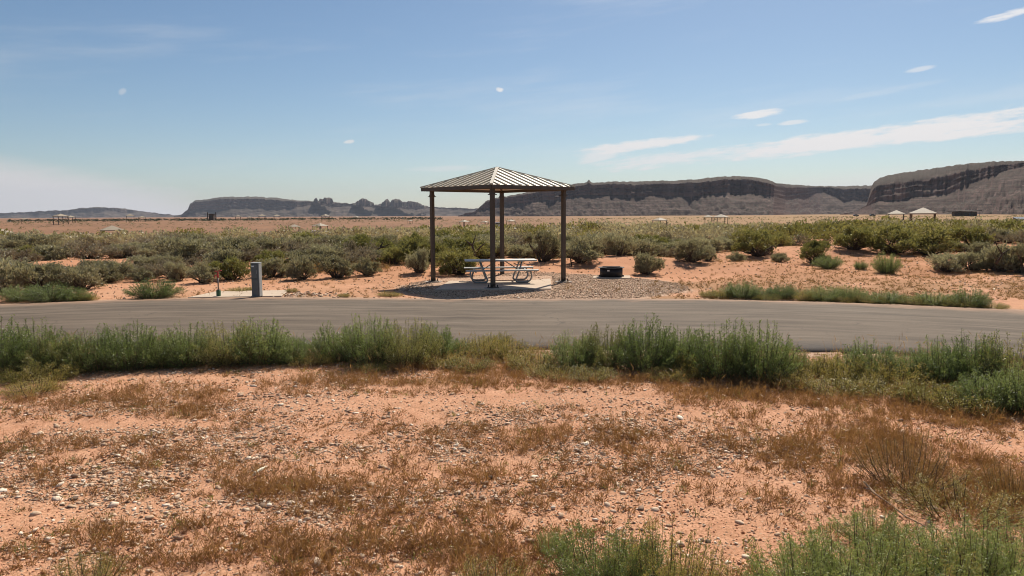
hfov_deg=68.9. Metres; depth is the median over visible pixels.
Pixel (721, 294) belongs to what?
weed
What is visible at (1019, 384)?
roadside weed
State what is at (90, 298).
weed
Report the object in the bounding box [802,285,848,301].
verge weed
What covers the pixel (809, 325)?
road
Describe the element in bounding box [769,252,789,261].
sagebrush
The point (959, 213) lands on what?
building
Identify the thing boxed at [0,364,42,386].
weed
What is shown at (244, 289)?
weed
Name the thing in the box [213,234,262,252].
sagebrush
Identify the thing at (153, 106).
sky
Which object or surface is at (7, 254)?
sagebrush
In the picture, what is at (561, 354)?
roadside weed
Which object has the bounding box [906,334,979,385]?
roadside weed
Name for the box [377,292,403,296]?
weed
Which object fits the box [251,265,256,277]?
door
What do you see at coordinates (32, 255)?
sagebrush
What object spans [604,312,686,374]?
roadside weed
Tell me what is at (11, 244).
sagebrush
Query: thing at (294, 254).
sagebrush
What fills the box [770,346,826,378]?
roadside weed
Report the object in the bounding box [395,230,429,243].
greasewood
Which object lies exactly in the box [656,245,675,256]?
sagebrush
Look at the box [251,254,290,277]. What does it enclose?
sagebrush
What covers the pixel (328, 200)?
rock fin
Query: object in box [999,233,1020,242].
sagebrush
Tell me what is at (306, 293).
rubble
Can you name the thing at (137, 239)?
sagebrush
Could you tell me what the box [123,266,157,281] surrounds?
sagebrush
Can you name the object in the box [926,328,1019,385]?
roadside weed
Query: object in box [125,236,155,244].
sagebrush
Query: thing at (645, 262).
sagebrush
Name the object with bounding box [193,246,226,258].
sagebrush
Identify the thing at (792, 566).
foreground weed
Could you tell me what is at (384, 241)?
greasewood
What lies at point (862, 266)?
spiky plant
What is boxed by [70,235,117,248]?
sagebrush
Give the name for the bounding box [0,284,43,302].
verge weed
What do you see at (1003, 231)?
sagebrush
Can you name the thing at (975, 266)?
sagebrush
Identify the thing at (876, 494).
dead twig
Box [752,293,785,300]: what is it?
weed
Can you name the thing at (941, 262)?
sagebrush
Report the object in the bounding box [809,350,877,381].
weed
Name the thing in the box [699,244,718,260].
sagebrush
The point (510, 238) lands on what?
sagebrush
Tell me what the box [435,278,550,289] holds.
concrete pad
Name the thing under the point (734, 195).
mesa
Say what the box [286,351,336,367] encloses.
weed
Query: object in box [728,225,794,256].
greasewood
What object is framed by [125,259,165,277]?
sagebrush
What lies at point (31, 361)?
roadside weed
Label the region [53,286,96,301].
verge weed
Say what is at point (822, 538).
foreground weed
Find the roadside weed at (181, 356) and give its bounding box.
[150,320,220,368]
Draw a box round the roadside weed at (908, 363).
[885,347,948,381]
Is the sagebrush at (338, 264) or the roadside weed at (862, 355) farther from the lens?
the sagebrush at (338, 264)
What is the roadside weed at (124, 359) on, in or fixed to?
on the ground at (678, 270)
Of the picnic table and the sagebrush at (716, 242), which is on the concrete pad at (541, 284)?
the picnic table
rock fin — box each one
[313,197,334,203]
[353,198,374,205]
[377,199,428,207]
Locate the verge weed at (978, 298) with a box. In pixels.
[944,286,995,307]
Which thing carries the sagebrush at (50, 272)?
on the ground at (678, 270)
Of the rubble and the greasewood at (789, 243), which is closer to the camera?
the rubble
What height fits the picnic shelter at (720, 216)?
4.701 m
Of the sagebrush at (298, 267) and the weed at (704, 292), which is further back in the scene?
the sagebrush at (298, 267)
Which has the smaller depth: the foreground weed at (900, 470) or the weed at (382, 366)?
the foreground weed at (900, 470)
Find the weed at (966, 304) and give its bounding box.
[934,297,976,307]
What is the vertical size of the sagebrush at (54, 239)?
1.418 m
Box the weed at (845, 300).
[831,294,854,302]
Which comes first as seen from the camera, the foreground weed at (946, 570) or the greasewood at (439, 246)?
the foreground weed at (946, 570)
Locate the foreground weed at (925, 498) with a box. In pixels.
[874,470,1023,532]
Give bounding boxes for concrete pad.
[188,290,286,297]
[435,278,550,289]
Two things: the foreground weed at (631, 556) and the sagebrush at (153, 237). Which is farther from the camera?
the sagebrush at (153, 237)
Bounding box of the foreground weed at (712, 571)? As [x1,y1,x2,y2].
[655,548,742,575]
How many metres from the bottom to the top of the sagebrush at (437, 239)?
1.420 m
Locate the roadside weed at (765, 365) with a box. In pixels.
[716,317,806,383]
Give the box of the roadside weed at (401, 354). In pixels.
[367,317,445,367]
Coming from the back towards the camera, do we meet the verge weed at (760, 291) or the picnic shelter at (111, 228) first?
the picnic shelter at (111, 228)
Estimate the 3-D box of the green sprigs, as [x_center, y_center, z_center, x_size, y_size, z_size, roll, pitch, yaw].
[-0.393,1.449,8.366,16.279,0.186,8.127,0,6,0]
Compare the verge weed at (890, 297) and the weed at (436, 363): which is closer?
the weed at (436, 363)
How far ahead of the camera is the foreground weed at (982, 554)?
4.56 m
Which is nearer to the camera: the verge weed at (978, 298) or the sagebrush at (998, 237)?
the verge weed at (978, 298)
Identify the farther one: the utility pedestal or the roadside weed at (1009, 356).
the utility pedestal
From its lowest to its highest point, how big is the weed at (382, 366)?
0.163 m
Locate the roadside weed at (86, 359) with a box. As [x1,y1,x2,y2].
[42,323,133,374]
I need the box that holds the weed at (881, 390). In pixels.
[842,375,923,400]
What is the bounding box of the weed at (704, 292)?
[699,290,718,296]
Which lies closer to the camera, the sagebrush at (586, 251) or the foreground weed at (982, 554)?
the foreground weed at (982, 554)
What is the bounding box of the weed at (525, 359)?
[498,351,560,371]
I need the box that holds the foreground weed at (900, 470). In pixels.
[845,429,978,494]
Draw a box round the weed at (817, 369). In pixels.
[782,352,852,379]
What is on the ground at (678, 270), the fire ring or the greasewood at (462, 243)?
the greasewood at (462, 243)
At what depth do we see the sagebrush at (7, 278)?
22.55 m
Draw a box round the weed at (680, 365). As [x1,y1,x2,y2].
[667,349,723,380]
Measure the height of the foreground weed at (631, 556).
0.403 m
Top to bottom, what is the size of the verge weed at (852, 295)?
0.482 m
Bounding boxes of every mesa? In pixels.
[174,196,477,216]
[458,176,871,215]
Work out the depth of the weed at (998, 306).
17.77 m
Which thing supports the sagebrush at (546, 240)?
on the ground at (678, 270)
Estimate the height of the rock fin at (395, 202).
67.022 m
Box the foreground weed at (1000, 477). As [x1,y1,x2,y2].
[967,452,1023,502]
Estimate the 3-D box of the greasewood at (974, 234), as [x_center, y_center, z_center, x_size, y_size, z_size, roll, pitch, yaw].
[22.690,-2.423,37.656,2.872,1.679,3.391,-6,8,-44]
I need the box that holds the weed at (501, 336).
[478,331,518,345]
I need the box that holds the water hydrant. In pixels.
[214,270,221,295]
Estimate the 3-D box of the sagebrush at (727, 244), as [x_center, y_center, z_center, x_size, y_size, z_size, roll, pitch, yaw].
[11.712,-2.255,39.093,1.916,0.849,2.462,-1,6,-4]
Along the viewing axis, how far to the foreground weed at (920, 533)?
4.67 m
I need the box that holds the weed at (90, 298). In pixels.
[72,295,100,300]
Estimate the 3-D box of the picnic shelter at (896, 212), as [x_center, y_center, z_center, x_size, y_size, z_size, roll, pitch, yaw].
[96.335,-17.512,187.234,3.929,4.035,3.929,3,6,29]
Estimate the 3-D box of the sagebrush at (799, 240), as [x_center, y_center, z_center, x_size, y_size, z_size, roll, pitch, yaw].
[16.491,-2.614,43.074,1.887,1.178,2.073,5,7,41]
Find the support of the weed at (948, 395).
on the ground at (678, 270)
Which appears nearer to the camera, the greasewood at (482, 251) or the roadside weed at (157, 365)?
the roadside weed at (157, 365)
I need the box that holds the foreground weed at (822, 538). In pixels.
[769,506,928,575]
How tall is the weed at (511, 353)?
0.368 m
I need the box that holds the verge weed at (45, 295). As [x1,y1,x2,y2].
[14,280,77,302]
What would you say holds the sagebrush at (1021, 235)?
on the ground at (678, 270)
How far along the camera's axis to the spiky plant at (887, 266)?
27.94 m
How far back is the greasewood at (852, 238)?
37.09 m
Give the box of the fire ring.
[593,266,630,278]
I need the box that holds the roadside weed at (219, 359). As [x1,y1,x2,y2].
[184,319,267,368]
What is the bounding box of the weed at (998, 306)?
[977,300,1011,308]
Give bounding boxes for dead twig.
[863,481,925,527]
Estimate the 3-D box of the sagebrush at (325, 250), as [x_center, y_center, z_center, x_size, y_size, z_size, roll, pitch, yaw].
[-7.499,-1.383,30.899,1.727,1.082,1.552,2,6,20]
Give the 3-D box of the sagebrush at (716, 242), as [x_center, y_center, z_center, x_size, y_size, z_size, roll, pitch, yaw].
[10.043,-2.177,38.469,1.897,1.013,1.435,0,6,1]
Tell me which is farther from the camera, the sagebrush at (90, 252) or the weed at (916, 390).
the sagebrush at (90, 252)
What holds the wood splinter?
on the ground at (678, 270)
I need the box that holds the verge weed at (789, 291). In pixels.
[764,282,801,299]
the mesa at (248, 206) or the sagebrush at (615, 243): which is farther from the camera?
the mesa at (248, 206)
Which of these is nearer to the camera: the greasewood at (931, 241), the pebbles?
the pebbles
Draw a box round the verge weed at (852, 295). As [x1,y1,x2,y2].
[830,285,872,301]
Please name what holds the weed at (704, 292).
on the ground at (678, 270)
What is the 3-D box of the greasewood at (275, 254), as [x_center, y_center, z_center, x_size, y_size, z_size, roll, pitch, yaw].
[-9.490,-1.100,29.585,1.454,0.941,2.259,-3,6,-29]
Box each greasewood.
[0,215,1023,243]
[13,244,43,260]
[208,255,250,279]
[252,249,288,267]
[288,230,326,242]
[338,233,382,249]
[366,236,405,249]
[375,245,405,264]
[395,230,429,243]
[395,237,435,260]
[417,241,460,261]
[427,228,453,237]
[430,248,479,274]
[439,236,479,257]
[450,231,475,239]
[462,229,497,236]
[466,238,498,258]
[630,233,642,239]
[640,232,671,242]
[646,235,669,254]
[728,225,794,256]
[769,233,795,246]
[796,238,834,264]
[819,240,831,245]
[830,222,876,249]
[858,221,916,253]
[891,221,967,254]
[939,223,997,251]
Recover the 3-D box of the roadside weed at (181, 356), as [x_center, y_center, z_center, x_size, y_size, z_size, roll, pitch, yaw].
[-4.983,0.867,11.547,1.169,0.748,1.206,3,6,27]
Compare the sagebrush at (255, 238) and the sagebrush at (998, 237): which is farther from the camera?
the sagebrush at (998, 237)
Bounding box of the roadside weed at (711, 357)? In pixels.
[681,318,762,382]
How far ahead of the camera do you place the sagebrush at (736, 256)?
33.37 m
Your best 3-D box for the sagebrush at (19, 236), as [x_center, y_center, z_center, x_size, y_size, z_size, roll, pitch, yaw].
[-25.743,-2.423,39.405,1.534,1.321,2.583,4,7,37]
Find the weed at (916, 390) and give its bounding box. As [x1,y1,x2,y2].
[890,376,970,407]
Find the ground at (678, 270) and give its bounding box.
[0,214,1023,575]
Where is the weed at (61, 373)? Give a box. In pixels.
[14,360,85,384]
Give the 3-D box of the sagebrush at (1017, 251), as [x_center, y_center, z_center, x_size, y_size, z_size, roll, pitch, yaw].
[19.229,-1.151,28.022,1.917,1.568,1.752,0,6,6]
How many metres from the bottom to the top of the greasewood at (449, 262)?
1.170 m
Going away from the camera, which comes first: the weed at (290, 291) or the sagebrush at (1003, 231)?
the weed at (290, 291)
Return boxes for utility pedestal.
[251,262,262,296]
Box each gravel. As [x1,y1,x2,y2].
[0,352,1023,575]
[399,271,687,298]
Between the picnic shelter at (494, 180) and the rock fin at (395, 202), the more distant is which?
the rock fin at (395, 202)
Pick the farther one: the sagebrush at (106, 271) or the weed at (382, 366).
the sagebrush at (106, 271)
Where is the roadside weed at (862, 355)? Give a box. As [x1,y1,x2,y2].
[832,337,909,376]
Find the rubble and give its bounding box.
[269,291,353,297]
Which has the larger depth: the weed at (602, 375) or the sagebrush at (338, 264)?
the sagebrush at (338, 264)
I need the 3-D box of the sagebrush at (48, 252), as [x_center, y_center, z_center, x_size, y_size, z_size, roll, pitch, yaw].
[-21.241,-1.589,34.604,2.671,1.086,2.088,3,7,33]
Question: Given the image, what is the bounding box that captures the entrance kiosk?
[207,212,216,220]
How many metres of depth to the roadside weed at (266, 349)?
11.52 m
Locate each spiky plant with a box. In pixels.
[810,254,844,268]
[852,261,870,269]
[870,251,904,273]
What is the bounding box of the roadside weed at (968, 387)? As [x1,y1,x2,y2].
[943,366,1023,412]
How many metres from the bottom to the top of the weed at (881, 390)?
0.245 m
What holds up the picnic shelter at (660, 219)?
on the ground at (678, 270)
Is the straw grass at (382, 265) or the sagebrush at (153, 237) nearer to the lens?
the straw grass at (382, 265)
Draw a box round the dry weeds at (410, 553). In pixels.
[0,348,1023,575]
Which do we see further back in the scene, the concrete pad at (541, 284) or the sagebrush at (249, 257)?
the sagebrush at (249, 257)
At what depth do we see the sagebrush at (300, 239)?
32.95 m
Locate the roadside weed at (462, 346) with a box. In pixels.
[442,339,478,355]
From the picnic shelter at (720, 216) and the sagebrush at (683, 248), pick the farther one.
the picnic shelter at (720, 216)
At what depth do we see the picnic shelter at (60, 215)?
398.99 m
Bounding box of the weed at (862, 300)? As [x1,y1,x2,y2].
[848,293,888,303]
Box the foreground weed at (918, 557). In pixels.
[819,521,956,575]
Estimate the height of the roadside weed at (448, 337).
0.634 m
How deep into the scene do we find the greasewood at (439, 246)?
31.54 m
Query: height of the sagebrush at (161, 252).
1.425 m
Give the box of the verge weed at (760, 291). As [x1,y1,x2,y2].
[744,287,781,299]
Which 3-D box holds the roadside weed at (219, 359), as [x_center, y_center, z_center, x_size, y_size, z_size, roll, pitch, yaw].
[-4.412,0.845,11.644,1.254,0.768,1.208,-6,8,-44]
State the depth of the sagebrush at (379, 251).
31.02 m
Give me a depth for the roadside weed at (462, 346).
12.23 m
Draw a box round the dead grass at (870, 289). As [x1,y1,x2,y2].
[24,240,1023,301]
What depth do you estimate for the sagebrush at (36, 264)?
24.53 m
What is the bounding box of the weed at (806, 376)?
[760,364,826,391]
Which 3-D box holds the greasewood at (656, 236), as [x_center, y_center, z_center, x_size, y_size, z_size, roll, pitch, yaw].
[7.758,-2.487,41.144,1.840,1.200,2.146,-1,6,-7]
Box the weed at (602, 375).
[563,364,624,382]
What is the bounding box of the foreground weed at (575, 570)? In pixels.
[538,512,675,575]
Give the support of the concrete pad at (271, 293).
on the ground at (678, 270)
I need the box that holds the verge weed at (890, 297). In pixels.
[859,290,909,303]
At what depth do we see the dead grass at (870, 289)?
25.09 m
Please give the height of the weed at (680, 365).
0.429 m
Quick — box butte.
[840,161,1023,214]
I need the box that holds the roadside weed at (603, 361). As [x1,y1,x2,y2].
[570,322,639,370]
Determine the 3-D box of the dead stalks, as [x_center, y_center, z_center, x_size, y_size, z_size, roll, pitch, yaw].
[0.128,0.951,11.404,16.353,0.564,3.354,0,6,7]
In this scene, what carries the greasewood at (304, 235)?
on the ground at (678, 270)
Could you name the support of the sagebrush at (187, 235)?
on the ground at (678, 270)
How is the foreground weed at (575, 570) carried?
on the ground at (678, 270)
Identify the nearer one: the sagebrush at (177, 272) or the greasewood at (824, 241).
the sagebrush at (177, 272)
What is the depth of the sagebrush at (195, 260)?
29.14 m
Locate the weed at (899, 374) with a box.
[860,356,943,390]
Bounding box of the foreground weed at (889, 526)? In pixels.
[826,501,919,551]
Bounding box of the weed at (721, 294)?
[701,287,732,298]
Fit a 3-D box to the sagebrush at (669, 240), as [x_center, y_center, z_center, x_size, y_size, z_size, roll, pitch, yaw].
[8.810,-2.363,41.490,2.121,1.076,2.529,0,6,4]
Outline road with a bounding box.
[0,297,1023,361]
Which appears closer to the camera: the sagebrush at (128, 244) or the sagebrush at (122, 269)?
the sagebrush at (122, 269)
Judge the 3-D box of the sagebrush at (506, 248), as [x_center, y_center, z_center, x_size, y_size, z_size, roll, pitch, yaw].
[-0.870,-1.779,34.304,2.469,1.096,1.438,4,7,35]
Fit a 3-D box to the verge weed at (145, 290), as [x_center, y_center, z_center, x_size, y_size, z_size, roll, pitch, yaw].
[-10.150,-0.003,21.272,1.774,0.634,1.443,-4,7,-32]
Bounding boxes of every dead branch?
[466,235,485,256]
[995,240,1010,263]
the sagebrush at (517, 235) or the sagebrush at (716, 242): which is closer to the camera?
the sagebrush at (716, 242)
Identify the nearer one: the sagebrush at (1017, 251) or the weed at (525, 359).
the weed at (525, 359)
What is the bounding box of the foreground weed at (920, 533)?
[883,510,1023,575]
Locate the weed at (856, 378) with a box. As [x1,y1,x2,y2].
[819,368,894,390]
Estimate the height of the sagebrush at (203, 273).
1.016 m
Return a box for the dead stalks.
[0,324,1023,386]
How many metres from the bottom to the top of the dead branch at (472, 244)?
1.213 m
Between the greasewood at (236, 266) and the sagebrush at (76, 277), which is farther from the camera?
the greasewood at (236, 266)
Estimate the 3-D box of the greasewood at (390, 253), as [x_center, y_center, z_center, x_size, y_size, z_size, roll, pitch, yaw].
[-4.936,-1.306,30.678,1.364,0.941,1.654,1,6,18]
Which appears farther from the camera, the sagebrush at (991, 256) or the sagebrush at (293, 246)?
the sagebrush at (293, 246)
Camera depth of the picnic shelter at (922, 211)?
116.36 m
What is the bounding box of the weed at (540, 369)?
[522,360,586,380]
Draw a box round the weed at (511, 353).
[485,337,540,361]
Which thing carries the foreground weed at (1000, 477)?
on the ground at (678, 270)
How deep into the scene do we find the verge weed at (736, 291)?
20.28 m
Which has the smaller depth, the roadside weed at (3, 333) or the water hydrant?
the roadside weed at (3, 333)
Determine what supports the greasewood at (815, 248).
on the ground at (678, 270)
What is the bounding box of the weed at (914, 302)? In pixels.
[896,295,932,305]
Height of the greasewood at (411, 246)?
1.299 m
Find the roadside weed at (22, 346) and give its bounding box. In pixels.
[0,317,72,375]
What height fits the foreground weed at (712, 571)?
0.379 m
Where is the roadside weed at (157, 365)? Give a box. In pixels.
[127,326,193,369]
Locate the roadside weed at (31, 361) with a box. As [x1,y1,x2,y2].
[13,329,99,376]
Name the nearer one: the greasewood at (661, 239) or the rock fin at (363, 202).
the greasewood at (661, 239)
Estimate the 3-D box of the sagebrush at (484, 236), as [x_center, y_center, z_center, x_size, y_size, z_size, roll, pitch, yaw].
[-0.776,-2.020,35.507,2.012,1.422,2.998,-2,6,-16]
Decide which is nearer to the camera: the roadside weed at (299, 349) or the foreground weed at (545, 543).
the foreground weed at (545, 543)
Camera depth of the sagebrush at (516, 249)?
34.70 m
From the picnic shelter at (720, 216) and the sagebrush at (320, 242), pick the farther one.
the picnic shelter at (720, 216)
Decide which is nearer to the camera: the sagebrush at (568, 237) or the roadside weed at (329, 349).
the roadside weed at (329, 349)
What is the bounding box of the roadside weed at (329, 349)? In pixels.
[304,320,369,363]
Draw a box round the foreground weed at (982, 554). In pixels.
[899,506,1023,575]
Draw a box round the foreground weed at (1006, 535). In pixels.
[955,509,1023,574]
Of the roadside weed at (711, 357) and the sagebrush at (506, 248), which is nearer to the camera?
the roadside weed at (711, 357)
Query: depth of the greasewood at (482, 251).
33.20 m
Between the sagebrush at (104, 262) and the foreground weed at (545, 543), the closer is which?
the foreground weed at (545, 543)
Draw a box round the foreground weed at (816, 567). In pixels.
[733,530,849,575]
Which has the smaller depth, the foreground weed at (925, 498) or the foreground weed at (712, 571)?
the foreground weed at (712, 571)
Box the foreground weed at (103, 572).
[40,547,140,575]
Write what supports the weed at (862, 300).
on the ground at (678, 270)
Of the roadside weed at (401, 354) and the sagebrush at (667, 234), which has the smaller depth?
the roadside weed at (401, 354)
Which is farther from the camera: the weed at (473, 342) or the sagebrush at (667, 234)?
the sagebrush at (667, 234)
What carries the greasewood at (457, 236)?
on the ground at (678, 270)
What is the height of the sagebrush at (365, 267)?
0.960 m
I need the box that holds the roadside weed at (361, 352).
[330,312,405,364]
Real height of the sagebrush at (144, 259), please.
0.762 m
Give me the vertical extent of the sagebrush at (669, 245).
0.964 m
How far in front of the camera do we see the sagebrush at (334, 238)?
35.76 m
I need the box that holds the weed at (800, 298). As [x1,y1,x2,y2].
[791,290,822,300]
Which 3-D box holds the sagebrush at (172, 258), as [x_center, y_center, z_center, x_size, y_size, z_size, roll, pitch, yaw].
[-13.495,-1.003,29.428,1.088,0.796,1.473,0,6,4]
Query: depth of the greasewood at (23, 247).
33.49 m
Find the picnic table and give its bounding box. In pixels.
[464,259,538,282]
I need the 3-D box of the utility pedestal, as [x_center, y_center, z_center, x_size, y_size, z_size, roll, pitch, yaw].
[-7.233,-0.243,21.123,0.253,0.964,0.211,0,6,5]
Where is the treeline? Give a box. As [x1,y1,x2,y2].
[6,217,441,221]
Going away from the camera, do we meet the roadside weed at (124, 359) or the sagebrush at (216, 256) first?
the roadside weed at (124, 359)
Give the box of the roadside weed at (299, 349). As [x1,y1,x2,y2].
[267,333,318,364]
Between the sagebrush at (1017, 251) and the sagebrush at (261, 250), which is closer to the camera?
the sagebrush at (1017, 251)
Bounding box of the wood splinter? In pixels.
[250,466,266,476]
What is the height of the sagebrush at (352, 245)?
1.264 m
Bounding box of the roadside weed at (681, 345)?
[647,325,701,370]
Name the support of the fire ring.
on the pad gravel at (558, 288)
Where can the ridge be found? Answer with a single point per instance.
(97, 212)
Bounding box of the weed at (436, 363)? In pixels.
[420,350,471,369]
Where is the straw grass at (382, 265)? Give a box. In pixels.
[285,254,403,276]
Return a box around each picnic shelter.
[52,214,68,224]
[101,225,123,231]
[312,223,327,229]
[420,167,574,288]
[651,218,667,224]
[713,214,728,223]
[888,210,904,219]
[908,208,937,220]
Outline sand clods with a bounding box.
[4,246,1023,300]
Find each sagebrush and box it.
[0,216,1023,248]
[0,238,34,250]
[0,248,18,259]
[0,251,28,292]
[1,230,49,243]
[3,248,44,261]
[11,258,65,289]
[18,260,46,287]
[21,231,66,249]
[31,243,77,260]
[57,263,111,288]
[59,238,115,258]
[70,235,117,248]
[77,256,110,277]
[91,259,136,277]
[91,265,126,282]
[100,241,140,257]
[101,243,144,257]
[122,236,151,244]
[123,254,159,267]
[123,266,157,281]
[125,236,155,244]
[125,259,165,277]
[129,242,152,254]
[136,247,158,257]
[142,233,179,246]
[144,234,188,256]
[148,231,181,238]
[149,257,190,278]
[151,253,183,265]
[152,233,213,261]
[163,260,189,280]
[180,232,214,241]
[183,256,212,267]
[184,259,221,282]
[189,232,220,242]
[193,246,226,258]
[197,234,226,242]
[202,247,247,265]
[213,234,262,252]
[237,247,262,261]
[243,233,262,240]
[251,246,273,256]
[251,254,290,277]
[254,234,288,255]
[272,238,315,257]
[283,253,317,280]
[284,248,322,263]
[286,233,316,249]
[306,235,336,246]
[309,242,348,258]
[314,253,355,277]
[317,233,352,245]
[328,238,379,257]
[342,247,381,263]
[352,254,382,275]
[368,249,394,262]
[373,232,401,243]
[404,247,430,272]
[427,231,461,245]
[476,231,511,256]
[478,238,512,257]
[495,236,523,243]
[504,231,533,243]
[506,243,534,258]
[509,236,535,245]
[520,226,560,261]
[523,242,537,257]
[558,233,604,264]
[559,235,578,240]
[579,233,621,255]
[599,232,638,255]
[621,235,668,256]
[631,250,665,274]
[655,231,690,239]
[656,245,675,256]
[657,241,676,255]
[666,236,685,242]
[670,237,714,252]
[673,238,715,262]
[696,236,724,251]
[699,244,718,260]
[714,233,736,250]
[719,238,750,250]
[725,251,747,260]
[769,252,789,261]
[785,233,812,245]
[925,251,974,272]
[952,240,992,253]
[954,250,991,270]
[976,240,1020,271]
[986,227,1023,241]
[987,231,1003,242]
[996,239,1023,272]
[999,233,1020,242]
[1009,228,1023,242]
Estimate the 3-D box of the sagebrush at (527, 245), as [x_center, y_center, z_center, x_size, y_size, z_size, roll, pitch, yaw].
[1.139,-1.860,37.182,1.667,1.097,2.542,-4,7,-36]
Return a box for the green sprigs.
[0,353,1022,575]
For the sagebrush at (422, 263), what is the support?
on the ground at (678, 270)
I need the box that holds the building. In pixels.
[948,210,981,216]
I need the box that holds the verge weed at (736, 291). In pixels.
[720,280,765,299]
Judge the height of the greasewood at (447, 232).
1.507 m
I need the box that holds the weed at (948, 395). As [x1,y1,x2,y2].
[918,384,1018,418]
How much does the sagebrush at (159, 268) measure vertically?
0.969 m
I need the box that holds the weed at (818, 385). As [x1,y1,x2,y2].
[791,375,867,398]
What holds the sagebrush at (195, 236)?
on the ground at (678, 270)
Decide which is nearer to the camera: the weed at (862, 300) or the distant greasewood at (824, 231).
the weed at (862, 300)
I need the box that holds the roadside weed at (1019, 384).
[976,358,1023,416]
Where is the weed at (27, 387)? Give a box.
[0,378,69,396]
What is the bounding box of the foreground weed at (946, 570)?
[857,530,998,575]
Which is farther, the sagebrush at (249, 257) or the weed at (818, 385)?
the sagebrush at (249, 257)
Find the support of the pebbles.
on the ground at (678, 270)
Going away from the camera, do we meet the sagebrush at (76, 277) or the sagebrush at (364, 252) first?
the sagebrush at (76, 277)
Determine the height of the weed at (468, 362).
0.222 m
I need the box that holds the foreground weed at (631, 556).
[583,530,686,575]
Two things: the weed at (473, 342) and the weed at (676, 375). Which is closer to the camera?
the weed at (676, 375)
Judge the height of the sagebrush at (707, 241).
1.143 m
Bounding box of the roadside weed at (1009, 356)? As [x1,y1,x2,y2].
[964,331,1023,385]
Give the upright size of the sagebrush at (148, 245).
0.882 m
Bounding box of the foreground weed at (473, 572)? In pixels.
[455,551,544,575]
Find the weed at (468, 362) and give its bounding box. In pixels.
[439,355,503,372]
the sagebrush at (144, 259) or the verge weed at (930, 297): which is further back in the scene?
the sagebrush at (144, 259)
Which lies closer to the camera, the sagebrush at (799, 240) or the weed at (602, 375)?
the weed at (602, 375)
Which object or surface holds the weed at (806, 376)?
on the ground at (678, 270)
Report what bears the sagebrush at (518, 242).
on the ground at (678, 270)
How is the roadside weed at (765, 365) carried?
on the ground at (678, 270)
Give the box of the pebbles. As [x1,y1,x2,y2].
[0,353,1023,575]
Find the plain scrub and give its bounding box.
[0,215,1022,235]
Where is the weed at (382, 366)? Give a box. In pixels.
[348,358,396,372]
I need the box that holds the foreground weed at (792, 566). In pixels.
[743,531,881,575]
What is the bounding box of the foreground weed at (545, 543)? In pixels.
[530,525,570,557]
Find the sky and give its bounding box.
[0,0,1023,214]
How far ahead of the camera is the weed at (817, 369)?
10.39 m
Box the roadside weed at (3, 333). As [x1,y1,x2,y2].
[0,314,36,372]
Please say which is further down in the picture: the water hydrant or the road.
the road
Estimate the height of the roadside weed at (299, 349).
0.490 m
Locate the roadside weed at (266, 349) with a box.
[217,316,300,367]
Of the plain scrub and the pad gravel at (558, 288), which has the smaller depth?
the pad gravel at (558, 288)
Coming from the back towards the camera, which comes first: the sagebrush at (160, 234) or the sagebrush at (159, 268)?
the sagebrush at (160, 234)
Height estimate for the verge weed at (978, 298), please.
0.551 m
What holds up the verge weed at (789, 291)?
on the ground at (678, 270)
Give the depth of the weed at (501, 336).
13.11 m
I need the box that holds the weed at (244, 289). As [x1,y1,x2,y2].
[225,286,251,291]
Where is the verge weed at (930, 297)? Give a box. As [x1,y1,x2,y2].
[907,290,968,305]
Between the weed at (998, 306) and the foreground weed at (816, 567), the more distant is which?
the weed at (998, 306)
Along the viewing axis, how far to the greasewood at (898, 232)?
36.55 m
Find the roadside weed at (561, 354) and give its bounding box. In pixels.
[541,329,603,369]
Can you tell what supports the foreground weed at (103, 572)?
on the ground at (678, 270)
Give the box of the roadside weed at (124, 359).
[86,319,169,371]
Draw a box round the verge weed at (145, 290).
[121,277,187,299]
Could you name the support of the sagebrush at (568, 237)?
on the ground at (678, 270)
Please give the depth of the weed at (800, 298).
19.59 m
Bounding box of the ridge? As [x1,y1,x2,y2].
[0,207,176,217]
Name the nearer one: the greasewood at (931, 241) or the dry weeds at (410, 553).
the dry weeds at (410, 553)
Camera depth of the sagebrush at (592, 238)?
35.39 m
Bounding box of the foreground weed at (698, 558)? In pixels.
[607,513,725,575]
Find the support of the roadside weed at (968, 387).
on the ground at (678, 270)
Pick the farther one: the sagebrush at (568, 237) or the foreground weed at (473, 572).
the sagebrush at (568, 237)
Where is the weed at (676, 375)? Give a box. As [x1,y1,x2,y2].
[638,365,696,384]
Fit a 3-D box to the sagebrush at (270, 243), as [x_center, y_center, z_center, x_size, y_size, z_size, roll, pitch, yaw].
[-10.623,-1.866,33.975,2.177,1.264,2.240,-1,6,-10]
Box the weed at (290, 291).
[286,288,298,292]
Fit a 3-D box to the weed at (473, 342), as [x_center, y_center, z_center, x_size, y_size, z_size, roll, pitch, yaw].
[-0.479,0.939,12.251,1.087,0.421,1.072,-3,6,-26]
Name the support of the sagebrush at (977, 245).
on the ground at (678, 270)
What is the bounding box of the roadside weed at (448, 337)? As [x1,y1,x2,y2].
[410,320,461,357]
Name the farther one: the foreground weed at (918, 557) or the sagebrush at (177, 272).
the sagebrush at (177, 272)
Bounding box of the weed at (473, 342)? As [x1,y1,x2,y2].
[453,334,511,359]

